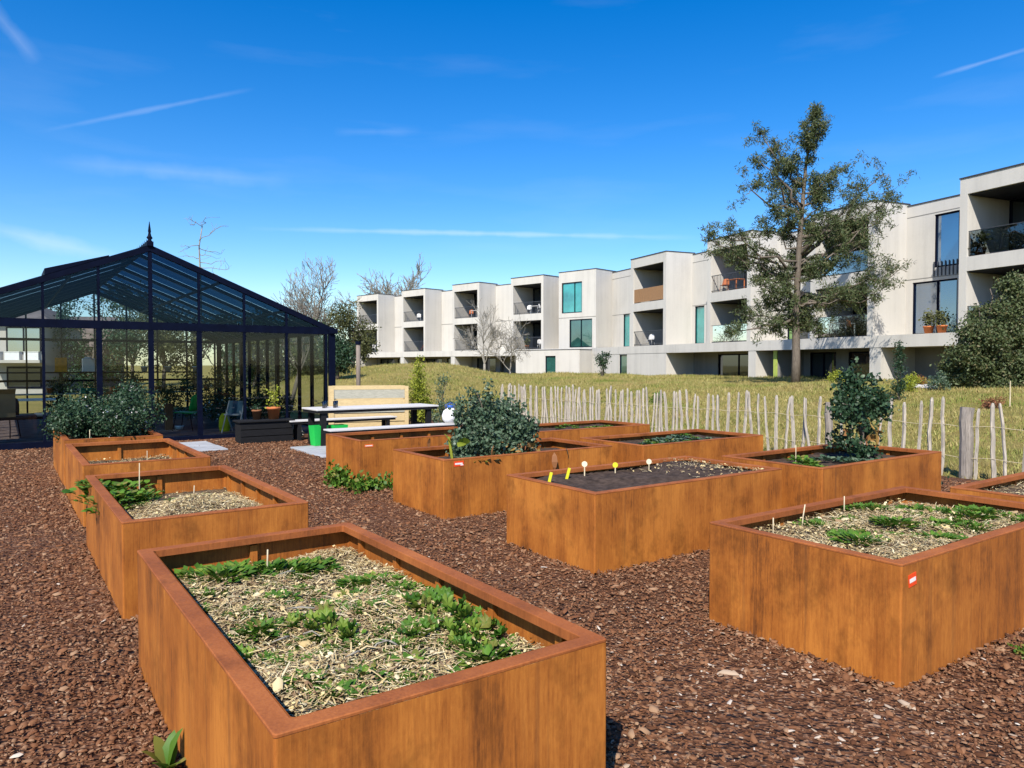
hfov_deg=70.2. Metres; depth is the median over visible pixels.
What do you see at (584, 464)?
plant marker
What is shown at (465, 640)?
leafy plant
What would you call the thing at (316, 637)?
leafy plant
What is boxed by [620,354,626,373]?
window
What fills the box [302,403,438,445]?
picnic table
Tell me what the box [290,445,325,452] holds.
paving slab
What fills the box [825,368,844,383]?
shrub
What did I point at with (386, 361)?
window
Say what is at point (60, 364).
picture panel
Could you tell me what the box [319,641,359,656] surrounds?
leafy plant
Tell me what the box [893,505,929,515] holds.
leafy plant
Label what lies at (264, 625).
leafy plant
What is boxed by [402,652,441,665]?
leafy plant
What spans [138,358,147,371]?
plant pot
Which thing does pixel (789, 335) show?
window
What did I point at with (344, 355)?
leafy tree
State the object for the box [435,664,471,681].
leafy plant
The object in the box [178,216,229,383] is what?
bare tree
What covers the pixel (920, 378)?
ornamental grass
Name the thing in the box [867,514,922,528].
leafy plant
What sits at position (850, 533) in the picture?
leafy plant
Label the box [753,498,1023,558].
straw mulch
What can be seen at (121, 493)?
leafy plant
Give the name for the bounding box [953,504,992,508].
leafy plant
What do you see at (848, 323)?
garden chair
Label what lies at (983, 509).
leafy plant
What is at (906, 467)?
corten planter
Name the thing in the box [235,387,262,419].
flowering shrub
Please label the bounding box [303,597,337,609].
leafy plant
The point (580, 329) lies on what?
window
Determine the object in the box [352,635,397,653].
leafy plant
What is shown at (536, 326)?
window
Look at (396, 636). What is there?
leafy plant
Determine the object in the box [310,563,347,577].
leafy plant
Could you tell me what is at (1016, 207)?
window
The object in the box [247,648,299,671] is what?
leafy plant
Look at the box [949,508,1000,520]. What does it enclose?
leafy plant
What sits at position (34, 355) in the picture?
planter box
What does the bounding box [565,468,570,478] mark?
plant marker
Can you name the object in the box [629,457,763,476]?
straw mulch
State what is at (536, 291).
window
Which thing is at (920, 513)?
leafy plant
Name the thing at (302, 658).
leafy plant
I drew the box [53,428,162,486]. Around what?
corten planter
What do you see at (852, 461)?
leafy plant
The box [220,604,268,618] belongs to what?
leafy plant
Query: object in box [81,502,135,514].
leafy plant
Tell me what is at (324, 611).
leafy plant
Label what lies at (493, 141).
sky
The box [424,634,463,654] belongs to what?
leafy plant
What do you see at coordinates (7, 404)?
cardboard box
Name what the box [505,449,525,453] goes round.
leafy plant
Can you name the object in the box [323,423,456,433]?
bench
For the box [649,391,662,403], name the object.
shrub
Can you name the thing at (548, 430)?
corten planter
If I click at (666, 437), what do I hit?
leafy plant
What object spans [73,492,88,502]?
leafy plant
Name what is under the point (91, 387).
indoor shrub
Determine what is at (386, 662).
leafy plant
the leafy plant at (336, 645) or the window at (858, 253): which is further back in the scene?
the window at (858, 253)
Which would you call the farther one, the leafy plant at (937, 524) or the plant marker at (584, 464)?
the plant marker at (584, 464)
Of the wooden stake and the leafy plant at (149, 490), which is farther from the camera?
the wooden stake
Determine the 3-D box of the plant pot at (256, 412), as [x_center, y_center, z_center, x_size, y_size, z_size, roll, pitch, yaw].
[-5.258,0.542,14.953,0.261,0.368,0.276,-1,2,-35]
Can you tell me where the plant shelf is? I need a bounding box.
[0,371,196,395]
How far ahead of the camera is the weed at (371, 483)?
9.14 m
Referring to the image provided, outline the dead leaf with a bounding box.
[552,453,557,468]
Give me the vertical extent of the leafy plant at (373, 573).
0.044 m
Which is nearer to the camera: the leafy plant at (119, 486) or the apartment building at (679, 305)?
the leafy plant at (119, 486)
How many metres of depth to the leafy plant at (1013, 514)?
4.94 m
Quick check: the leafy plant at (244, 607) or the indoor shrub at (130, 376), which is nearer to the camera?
the leafy plant at (244, 607)
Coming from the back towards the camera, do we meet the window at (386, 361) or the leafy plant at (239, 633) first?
the window at (386, 361)
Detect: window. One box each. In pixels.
[6,327,41,353]
[6,367,41,388]
[381,359,393,364]
[426,358,441,363]
[474,294,476,315]
[474,326,476,349]
[477,358,495,371]
[533,288,540,312]
[533,323,540,348]
[546,356,555,372]
[562,281,581,313]
[570,318,591,347]
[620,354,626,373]
[624,314,629,346]
[695,306,703,342]
[718,354,747,376]
[744,265,746,287]
[787,304,792,338]
[800,311,807,338]
[810,352,835,377]
[849,351,869,378]
[852,291,866,335]
[853,230,867,271]
[913,278,957,333]
[935,210,959,267]
[1009,198,1023,249]
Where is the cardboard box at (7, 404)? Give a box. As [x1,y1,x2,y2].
[0,389,15,417]
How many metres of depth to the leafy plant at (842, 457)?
7.93 m
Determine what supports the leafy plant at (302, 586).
in the corten planter at (217, 701)
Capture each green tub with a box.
[308,425,328,445]
[328,424,347,428]
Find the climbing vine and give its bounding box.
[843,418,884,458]
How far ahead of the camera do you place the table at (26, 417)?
14.38 m
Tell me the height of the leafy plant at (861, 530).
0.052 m
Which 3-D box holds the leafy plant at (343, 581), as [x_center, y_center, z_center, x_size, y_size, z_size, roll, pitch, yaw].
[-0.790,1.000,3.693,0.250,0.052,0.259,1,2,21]
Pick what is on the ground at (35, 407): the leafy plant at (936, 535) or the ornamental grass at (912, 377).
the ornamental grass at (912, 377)
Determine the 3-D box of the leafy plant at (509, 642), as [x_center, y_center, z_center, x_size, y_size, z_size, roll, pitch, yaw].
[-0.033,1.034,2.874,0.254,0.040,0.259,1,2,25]
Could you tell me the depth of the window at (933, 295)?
33.43 m
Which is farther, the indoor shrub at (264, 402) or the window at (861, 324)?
the window at (861, 324)
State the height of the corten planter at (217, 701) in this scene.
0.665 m
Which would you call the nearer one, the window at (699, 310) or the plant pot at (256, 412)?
the plant pot at (256, 412)
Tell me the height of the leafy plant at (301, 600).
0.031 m
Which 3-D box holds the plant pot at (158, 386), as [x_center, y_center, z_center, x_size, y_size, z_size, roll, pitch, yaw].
[-11.653,0.037,23.974,0.262,0.422,0.376,0,2,0]
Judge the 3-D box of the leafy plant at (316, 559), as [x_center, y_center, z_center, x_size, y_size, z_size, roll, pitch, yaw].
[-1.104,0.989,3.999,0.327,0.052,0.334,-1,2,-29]
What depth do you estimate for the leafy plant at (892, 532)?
4.46 m
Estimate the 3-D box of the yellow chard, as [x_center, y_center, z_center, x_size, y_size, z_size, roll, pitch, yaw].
[-0.580,0.710,7.855,0.340,0.369,0.143,-1,2,-35]
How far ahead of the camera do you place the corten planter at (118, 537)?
5.01 m
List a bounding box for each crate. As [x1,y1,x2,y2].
[80,388,96,392]
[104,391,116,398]
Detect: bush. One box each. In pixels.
[444,378,544,457]
[930,270,1023,387]
[977,395,1006,408]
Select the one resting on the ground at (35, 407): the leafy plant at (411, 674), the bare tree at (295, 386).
the bare tree at (295, 386)
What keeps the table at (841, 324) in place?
on the apartment building at (679, 305)
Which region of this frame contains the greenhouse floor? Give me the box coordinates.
[0,408,307,442]
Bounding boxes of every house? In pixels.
[0,308,82,393]
[74,317,123,386]
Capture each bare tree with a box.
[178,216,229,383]
[271,290,330,410]
[281,256,359,344]
[336,252,431,325]
[453,298,511,370]
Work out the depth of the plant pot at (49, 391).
22.23 m
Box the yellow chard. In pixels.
[445,434,471,458]
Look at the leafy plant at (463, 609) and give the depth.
3.12 m
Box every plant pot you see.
[46,380,53,393]
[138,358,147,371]
[154,380,163,391]
[162,356,171,370]
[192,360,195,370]
[202,379,210,390]
[250,402,263,419]
[264,385,283,418]
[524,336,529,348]
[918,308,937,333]
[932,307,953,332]
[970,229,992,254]
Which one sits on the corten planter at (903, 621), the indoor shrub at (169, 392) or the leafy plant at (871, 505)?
the leafy plant at (871, 505)
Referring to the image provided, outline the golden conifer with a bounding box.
[408,355,436,423]
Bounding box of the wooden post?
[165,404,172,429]
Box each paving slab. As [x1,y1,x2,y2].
[179,441,214,446]
[190,445,227,451]
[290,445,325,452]
[306,451,325,457]
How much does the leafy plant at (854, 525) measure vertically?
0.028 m
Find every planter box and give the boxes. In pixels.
[4,351,22,359]
[24,352,41,359]
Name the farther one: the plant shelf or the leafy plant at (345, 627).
the plant shelf
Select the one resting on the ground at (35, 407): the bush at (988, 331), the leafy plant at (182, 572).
the bush at (988, 331)
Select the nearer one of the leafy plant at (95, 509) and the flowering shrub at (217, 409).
the leafy plant at (95, 509)
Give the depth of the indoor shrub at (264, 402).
19.50 m
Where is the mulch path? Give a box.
[0,419,1023,767]
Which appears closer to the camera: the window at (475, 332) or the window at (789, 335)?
the window at (789, 335)
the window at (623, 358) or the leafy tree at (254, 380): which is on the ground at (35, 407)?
the leafy tree at (254, 380)
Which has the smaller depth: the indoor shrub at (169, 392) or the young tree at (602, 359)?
the indoor shrub at (169, 392)
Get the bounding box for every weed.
[142,728,185,767]
[320,459,367,493]
[341,471,392,492]
[1007,642,1023,658]
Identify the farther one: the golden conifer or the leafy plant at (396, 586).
the golden conifer
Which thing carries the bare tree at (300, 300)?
on the ground at (35, 407)
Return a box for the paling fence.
[500,383,1023,479]
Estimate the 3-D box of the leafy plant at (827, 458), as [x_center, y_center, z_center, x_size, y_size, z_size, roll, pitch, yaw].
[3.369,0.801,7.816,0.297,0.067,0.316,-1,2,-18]
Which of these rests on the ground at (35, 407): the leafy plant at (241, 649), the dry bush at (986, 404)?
the dry bush at (986, 404)
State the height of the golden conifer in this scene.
2.107 m
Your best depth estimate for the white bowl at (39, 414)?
14.57 m
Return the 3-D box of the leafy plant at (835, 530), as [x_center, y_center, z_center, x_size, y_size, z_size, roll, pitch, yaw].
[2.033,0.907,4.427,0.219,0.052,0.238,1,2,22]
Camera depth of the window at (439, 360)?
75.26 m
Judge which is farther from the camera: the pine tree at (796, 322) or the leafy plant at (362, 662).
the pine tree at (796, 322)
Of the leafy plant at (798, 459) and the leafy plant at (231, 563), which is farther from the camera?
the leafy plant at (798, 459)
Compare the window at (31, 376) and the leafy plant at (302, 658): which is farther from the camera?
the window at (31, 376)
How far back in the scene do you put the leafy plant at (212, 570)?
3.68 m
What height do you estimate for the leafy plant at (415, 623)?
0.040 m
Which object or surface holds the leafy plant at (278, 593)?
in the corten planter at (217, 701)
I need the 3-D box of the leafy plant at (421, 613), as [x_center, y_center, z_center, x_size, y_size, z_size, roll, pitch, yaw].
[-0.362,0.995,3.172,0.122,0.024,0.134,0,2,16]
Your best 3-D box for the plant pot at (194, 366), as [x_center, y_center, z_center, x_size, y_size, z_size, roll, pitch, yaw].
[-10.691,-0.656,24.659,0.317,0.451,0.334,-1,2,-35]
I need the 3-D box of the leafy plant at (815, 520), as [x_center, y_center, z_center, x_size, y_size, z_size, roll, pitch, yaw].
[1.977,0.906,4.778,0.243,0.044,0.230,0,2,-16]
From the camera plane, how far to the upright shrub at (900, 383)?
20.47 m
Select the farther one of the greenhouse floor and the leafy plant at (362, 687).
the greenhouse floor
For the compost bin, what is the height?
1.076 m
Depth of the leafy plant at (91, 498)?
5.75 m
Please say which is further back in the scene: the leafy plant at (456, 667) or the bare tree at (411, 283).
the bare tree at (411, 283)
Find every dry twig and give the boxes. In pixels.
[272,636,291,641]
[285,606,314,608]
[303,630,319,635]
[360,645,378,650]
[372,640,389,650]
[375,600,394,607]
[378,638,398,646]
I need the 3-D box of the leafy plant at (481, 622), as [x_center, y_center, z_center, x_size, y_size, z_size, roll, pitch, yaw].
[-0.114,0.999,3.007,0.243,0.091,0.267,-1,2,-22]
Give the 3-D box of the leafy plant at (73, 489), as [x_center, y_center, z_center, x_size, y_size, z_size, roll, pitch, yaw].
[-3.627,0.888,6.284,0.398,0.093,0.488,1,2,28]
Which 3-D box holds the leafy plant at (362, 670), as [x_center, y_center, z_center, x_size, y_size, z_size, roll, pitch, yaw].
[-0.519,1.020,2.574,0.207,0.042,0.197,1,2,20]
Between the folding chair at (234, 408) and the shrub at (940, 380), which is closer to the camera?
the folding chair at (234, 408)
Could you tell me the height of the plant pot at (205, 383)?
0.446 m
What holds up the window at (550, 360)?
in the apartment building at (569, 325)
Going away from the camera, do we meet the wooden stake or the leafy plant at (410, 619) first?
the leafy plant at (410, 619)
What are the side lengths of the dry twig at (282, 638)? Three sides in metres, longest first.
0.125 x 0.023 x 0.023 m
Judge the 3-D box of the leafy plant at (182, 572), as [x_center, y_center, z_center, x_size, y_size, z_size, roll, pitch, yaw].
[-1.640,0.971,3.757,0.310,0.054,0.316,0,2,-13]
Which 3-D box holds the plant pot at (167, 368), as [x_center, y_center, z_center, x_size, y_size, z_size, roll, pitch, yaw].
[-11.437,-0.668,24.160,0.308,0.501,0.336,-1,2,-35]
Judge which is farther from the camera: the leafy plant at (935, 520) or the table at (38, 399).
the table at (38, 399)
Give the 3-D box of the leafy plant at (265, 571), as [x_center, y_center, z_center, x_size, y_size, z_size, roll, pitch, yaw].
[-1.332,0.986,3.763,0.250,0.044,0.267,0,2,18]
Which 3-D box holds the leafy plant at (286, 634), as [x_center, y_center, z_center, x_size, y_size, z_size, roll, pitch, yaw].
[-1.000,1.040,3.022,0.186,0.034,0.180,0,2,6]
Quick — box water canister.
[442,402,454,422]
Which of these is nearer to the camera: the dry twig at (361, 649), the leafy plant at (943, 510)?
the dry twig at (361, 649)
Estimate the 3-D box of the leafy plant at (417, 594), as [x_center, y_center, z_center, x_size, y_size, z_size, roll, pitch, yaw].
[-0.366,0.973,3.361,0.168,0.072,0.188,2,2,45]
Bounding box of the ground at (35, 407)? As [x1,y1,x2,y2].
[15,363,1023,479]
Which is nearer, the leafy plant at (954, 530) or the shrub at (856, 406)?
the leafy plant at (954, 530)
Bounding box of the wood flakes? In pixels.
[2,489,1023,767]
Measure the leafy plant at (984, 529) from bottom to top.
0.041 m
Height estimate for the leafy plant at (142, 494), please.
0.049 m
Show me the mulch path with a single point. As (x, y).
(806, 733)
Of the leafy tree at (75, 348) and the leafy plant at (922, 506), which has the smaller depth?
the leafy plant at (922, 506)
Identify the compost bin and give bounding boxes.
[328,385,408,427]
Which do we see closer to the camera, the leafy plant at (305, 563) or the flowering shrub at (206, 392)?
the leafy plant at (305, 563)
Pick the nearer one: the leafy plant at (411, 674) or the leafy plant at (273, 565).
the leafy plant at (411, 674)
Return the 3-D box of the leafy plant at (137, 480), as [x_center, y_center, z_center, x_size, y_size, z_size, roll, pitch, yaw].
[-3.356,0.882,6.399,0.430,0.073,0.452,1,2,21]
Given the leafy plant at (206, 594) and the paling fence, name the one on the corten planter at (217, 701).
the leafy plant at (206, 594)
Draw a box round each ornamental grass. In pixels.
[898,372,924,384]
[913,374,929,384]
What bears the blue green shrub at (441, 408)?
on the mulch path
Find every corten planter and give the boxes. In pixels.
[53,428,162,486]
[65,438,210,526]
[85,465,308,620]
[137,522,605,767]
[326,426,460,483]
[393,438,611,518]
[506,456,781,574]
[533,420,649,440]
[580,429,762,462]
[709,486,1023,688]
[721,443,941,507]
[950,472,1023,501]
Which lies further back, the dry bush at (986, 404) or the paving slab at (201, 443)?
the dry bush at (986, 404)
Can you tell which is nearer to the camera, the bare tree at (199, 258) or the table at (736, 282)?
the bare tree at (199, 258)
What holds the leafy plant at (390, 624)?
on the corten planter at (217, 701)
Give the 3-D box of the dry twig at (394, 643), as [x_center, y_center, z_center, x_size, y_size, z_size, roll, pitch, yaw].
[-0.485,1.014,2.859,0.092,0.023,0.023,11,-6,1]
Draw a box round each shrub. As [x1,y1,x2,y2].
[37,379,166,443]
[42,372,78,411]
[71,379,109,404]
[110,372,138,403]
[115,370,148,402]
[155,383,181,420]
[171,369,203,415]
[185,388,215,420]
[203,363,229,412]
[203,390,225,420]
[209,389,239,419]
[211,377,246,415]
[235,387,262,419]
[246,390,273,418]
[248,382,275,418]
[261,391,297,417]
[431,371,460,422]
[472,314,530,373]
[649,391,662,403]
[823,355,899,458]
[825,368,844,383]
[886,340,910,400]
[902,374,919,391]
[923,370,953,390]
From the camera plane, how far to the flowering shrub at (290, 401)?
17.63 m
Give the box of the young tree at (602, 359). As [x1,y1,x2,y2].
[595,351,611,375]
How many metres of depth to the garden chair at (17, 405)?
15.65 m
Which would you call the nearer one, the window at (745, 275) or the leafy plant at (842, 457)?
the leafy plant at (842, 457)
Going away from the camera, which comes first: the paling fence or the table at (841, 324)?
the paling fence
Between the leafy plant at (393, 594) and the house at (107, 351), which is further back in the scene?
the house at (107, 351)
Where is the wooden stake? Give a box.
[1009,381,1010,406]
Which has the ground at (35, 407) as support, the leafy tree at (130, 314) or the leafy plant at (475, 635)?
the leafy tree at (130, 314)
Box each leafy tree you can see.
[50,274,146,392]
[50,306,91,356]
[75,284,154,381]
[116,310,193,390]
[147,313,238,387]
[212,309,263,388]
[216,312,294,387]
[230,335,322,385]
[268,317,341,376]
[317,332,363,378]
[323,296,381,367]
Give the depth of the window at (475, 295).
71.35 m
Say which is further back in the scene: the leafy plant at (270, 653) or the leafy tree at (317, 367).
the leafy tree at (317, 367)
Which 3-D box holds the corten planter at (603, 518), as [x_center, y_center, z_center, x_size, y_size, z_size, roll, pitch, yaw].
[1.234,1.124,6.607,2.322,0.665,1.172,-1,2,-35]
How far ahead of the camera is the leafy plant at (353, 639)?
2.90 m
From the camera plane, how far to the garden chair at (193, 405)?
17.02 m
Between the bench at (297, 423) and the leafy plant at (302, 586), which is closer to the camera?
the leafy plant at (302, 586)
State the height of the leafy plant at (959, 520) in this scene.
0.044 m
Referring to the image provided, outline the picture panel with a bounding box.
[54,358,67,371]
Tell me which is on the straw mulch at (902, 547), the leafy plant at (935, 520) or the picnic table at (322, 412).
the leafy plant at (935, 520)
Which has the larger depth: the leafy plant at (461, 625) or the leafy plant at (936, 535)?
the leafy plant at (936, 535)
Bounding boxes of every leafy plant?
[61,480,114,494]
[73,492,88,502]
[74,480,103,485]
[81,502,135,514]
[84,494,134,504]
[104,481,138,491]
[108,478,155,490]
[110,489,142,499]
[118,488,165,497]
[118,495,161,503]
[125,491,162,499]
[132,501,153,506]
[174,562,224,582]
[182,562,255,584]
[189,586,230,601]
[198,602,231,615]
[202,558,268,579]
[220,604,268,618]
[224,624,273,644]
[226,610,269,625]
[229,615,288,635]
[232,569,277,583]
[234,643,268,662]
[241,589,260,595]
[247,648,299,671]
[251,557,300,573]
[251,576,282,584]
[253,588,301,608]
[255,627,293,643]
[266,557,324,573]
[266,649,322,673]
[274,610,314,629]
[275,666,334,694]
[278,597,304,608]
[279,584,314,595]
[283,567,319,580]
[286,636,325,649]
[288,555,336,569]
[292,586,330,600]
[296,628,336,643]
[301,678,368,707]
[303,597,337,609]
[303,602,339,629]
[306,556,341,572]
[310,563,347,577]
[314,665,339,679]
[315,645,346,657]
[317,599,357,613]
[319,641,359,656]
[324,616,366,638]
[324,632,375,655]
[331,573,377,589]
[337,587,378,602]
[339,662,392,682]
[340,597,386,614]
[344,591,382,599]
[346,656,383,665]
[347,682,379,697]
[350,571,404,587]
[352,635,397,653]
[366,597,405,613]
[367,622,399,638]
[369,609,413,625]
[370,603,402,615]
[374,656,414,675]
[376,578,429,596]
[380,667,430,686]
[382,589,402,601]
[383,587,402,598]
[383,636,432,655]
[388,630,434,647]
[391,649,436,673]
[396,602,429,615]
[396,614,439,637]
[398,673,433,685]
[401,586,453,608]
[401,622,445,638]
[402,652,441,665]
[412,584,451,602]
[415,607,439,616]
[422,593,482,620]
[422,613,456,631]
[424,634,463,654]
[427,616,477,635]
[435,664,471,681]
[444,630,498,653]
[448,631,487,649]
[450,611,507,636]
[451,637,527,667]
[484,633,528,658]
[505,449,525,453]
[658,436,677,440]
[670,434,682,438]
[783,455,812,460]
[788,457,814,462]
[792,459,821,464]
[792,517,833,527]
[803,519,839,529]
[809,454,843,461]
[827,528,848,539]
[828,527,870,539]
[828,529,889,545]
[831,456,854,461]
[840,502,872,512]
[840,522,865,529]
[842,513,866,519]
[843,457,867,462]
[858,501,894,511]
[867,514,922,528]
[874,530,904,536]
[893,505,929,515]
[894,510,927,518]
[894,532,930,541]
[898,503,935,511]
[911,530,966,542]
[916,521,943,528]
[920,516,961,526]
[926,505,966,516]
[940,516,972,522]
[942,528,966,533]
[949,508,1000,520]
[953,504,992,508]
[953,519,996,530]
[955,506,1000,515]
[959,523,992,532]
[967,506,1008,516]
[996,511,1023,518]
[997,515,1023,524]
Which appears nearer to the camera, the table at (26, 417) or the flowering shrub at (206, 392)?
the table at (26, 417)
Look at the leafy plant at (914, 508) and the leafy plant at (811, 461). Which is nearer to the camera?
the leafy plant at (914, 508)
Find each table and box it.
[0,415,48,420]
[18,398,55,400]
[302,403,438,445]
[727,278,744,289]
[832,323,855,336]
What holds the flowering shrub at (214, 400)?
on the greenhouse floor
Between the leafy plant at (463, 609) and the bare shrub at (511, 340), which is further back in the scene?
the bare shrub at (511, 340)
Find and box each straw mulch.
[88,454,170,463]
[123,487,261,518]
[176,545,556,738]
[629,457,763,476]
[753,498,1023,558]
[985,480,1023,494]
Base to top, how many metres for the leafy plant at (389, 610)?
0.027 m
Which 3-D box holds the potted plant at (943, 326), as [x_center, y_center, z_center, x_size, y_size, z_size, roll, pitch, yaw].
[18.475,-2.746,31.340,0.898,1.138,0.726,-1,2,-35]
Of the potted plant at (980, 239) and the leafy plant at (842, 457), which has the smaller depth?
the leafy plant at (842, 457)
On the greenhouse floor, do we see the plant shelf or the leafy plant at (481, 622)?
the plant shelf
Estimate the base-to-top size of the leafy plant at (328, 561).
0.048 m
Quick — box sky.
[0,0,1023,365]
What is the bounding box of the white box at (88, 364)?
[82,357,94,371]
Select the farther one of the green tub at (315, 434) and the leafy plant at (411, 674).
the green tub at (315, 434)
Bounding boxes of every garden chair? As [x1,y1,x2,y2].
[9,398,20,437]
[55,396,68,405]
[172,394,196,430]
[646,334,654,344]
[846,320,858,335]
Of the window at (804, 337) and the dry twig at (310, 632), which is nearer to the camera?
the dry twig at (310, 632)
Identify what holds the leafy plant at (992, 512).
on the corten planter at (903, 621)
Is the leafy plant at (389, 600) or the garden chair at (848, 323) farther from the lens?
the garden chair at (848, 323)
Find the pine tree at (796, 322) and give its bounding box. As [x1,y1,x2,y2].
[698,102,919,382]
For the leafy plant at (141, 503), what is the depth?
5.77 m
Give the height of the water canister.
0.412 m
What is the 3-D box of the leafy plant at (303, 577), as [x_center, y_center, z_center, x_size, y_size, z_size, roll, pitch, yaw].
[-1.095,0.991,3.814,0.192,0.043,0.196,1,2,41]
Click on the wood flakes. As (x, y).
(904, 703)
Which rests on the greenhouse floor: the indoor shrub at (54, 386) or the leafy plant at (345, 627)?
the indoor shrub at (54, 386)
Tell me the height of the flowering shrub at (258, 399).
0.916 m
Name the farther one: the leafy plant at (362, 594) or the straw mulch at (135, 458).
the straw mulch at (135, 458)
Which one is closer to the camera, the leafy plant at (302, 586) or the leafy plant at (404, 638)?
the leafy plant at (404, 638)
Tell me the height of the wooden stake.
0.721 m
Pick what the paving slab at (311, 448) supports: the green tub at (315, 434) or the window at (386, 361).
the green tub at (315, 434)
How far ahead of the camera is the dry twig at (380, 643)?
2.84 m
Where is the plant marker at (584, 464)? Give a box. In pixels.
[582,461,586,475]
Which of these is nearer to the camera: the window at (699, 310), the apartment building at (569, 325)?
the window at (699, 310)
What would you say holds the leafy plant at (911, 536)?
on the corten planter at (903, 621)
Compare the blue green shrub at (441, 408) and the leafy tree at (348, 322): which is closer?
the blue green shrub at (441, 408)
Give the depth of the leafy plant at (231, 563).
3.88 m
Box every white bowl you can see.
[34,412,50,416]
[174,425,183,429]
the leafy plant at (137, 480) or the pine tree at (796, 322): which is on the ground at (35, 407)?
the pine tree at (796, 322)
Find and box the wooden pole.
[355,341,360,389]
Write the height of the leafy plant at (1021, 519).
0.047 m
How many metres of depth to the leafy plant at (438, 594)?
3.27 m
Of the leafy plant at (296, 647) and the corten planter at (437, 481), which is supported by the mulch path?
the corten planter at (437, 481)
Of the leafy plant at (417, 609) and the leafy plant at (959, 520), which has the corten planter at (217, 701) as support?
the leafy plant at (417, 609)
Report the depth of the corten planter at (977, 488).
5.97 m
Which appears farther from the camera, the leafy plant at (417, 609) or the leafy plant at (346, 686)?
the leafy plant at (417, 609)
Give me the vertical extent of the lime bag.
0.430 m
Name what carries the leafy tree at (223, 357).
on the ground at (35, 407)
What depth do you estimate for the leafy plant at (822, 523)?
4.71 m
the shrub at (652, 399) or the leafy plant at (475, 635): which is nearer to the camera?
the leafy plant at (475, 635)
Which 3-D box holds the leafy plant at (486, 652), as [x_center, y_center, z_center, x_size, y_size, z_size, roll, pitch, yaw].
[-0.097,1.025,2.752,0.304,0.062,0.323,0,2,5]
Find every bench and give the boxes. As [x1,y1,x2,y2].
[233,418,294,443]
[289,415,396,440]
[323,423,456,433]
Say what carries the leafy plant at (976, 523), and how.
on the straw mulch at (902, 547)
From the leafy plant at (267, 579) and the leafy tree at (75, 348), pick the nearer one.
the leafy plant at (267, 579)
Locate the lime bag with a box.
[219,413,229,431]
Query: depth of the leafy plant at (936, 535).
4.34 m
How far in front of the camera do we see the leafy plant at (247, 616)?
3.17 m
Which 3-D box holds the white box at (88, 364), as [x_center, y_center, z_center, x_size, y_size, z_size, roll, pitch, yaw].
[-13.292,-0.618,22.857,0.340,0.470,0.240,-1,2,-35]
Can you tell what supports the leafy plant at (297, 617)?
in the corten planter at (217, 701)
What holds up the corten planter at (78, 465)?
on the mulch path
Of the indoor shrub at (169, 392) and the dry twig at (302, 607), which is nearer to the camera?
the dry twig at (302, 607)
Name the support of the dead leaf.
hanging from the corten planter at (437, 481)
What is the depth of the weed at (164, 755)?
2.83 m
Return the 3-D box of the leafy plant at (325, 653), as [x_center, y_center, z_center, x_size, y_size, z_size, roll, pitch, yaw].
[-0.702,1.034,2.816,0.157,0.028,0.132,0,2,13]
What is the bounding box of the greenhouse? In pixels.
[0,221,337,449]
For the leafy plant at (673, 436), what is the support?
on the corten planter at (626, 448)
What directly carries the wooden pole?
on the ground at (35, 407)
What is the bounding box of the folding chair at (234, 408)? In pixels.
[221,401,242,432]
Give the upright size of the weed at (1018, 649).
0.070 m
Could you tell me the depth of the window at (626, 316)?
57.52 m
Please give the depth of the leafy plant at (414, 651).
2.69 m
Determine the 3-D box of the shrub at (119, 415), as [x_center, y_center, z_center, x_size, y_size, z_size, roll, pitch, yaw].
[-5.917,0.467,10.588,1.628,1.099,2.562,-1,2,-35]
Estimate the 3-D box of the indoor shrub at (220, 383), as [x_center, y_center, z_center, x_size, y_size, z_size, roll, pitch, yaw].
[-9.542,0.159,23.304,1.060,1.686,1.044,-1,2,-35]
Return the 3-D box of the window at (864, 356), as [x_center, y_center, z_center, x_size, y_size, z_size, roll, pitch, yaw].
[18.112,-0.884,36.764,0.110,1.530,2.600,-1,2,-23]
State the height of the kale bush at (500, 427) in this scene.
1.170 m
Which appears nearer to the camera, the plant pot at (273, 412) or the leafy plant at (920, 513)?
the leafy plant at (920, 513)
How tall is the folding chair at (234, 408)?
0.731 m
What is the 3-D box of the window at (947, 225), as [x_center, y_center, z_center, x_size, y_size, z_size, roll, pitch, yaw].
[19.639,-6.510,32.783,0.110,2.411,1.200,-1,2,-23]
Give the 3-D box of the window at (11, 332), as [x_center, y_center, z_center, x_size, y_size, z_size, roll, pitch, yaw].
[-26.808,-2.405,40.019,1.800,1.500,0.080,0,2,-9]
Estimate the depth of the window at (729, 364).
46.26 m
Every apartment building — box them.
[357,268,615,373]
[592,163,1023,379]
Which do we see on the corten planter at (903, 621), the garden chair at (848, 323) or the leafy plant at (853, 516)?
the leafy plant at (853, 516)
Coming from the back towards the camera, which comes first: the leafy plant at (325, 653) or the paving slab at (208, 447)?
the paving slab at (208, 447)
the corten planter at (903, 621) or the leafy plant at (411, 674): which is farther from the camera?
the corten planter at (903, 621)

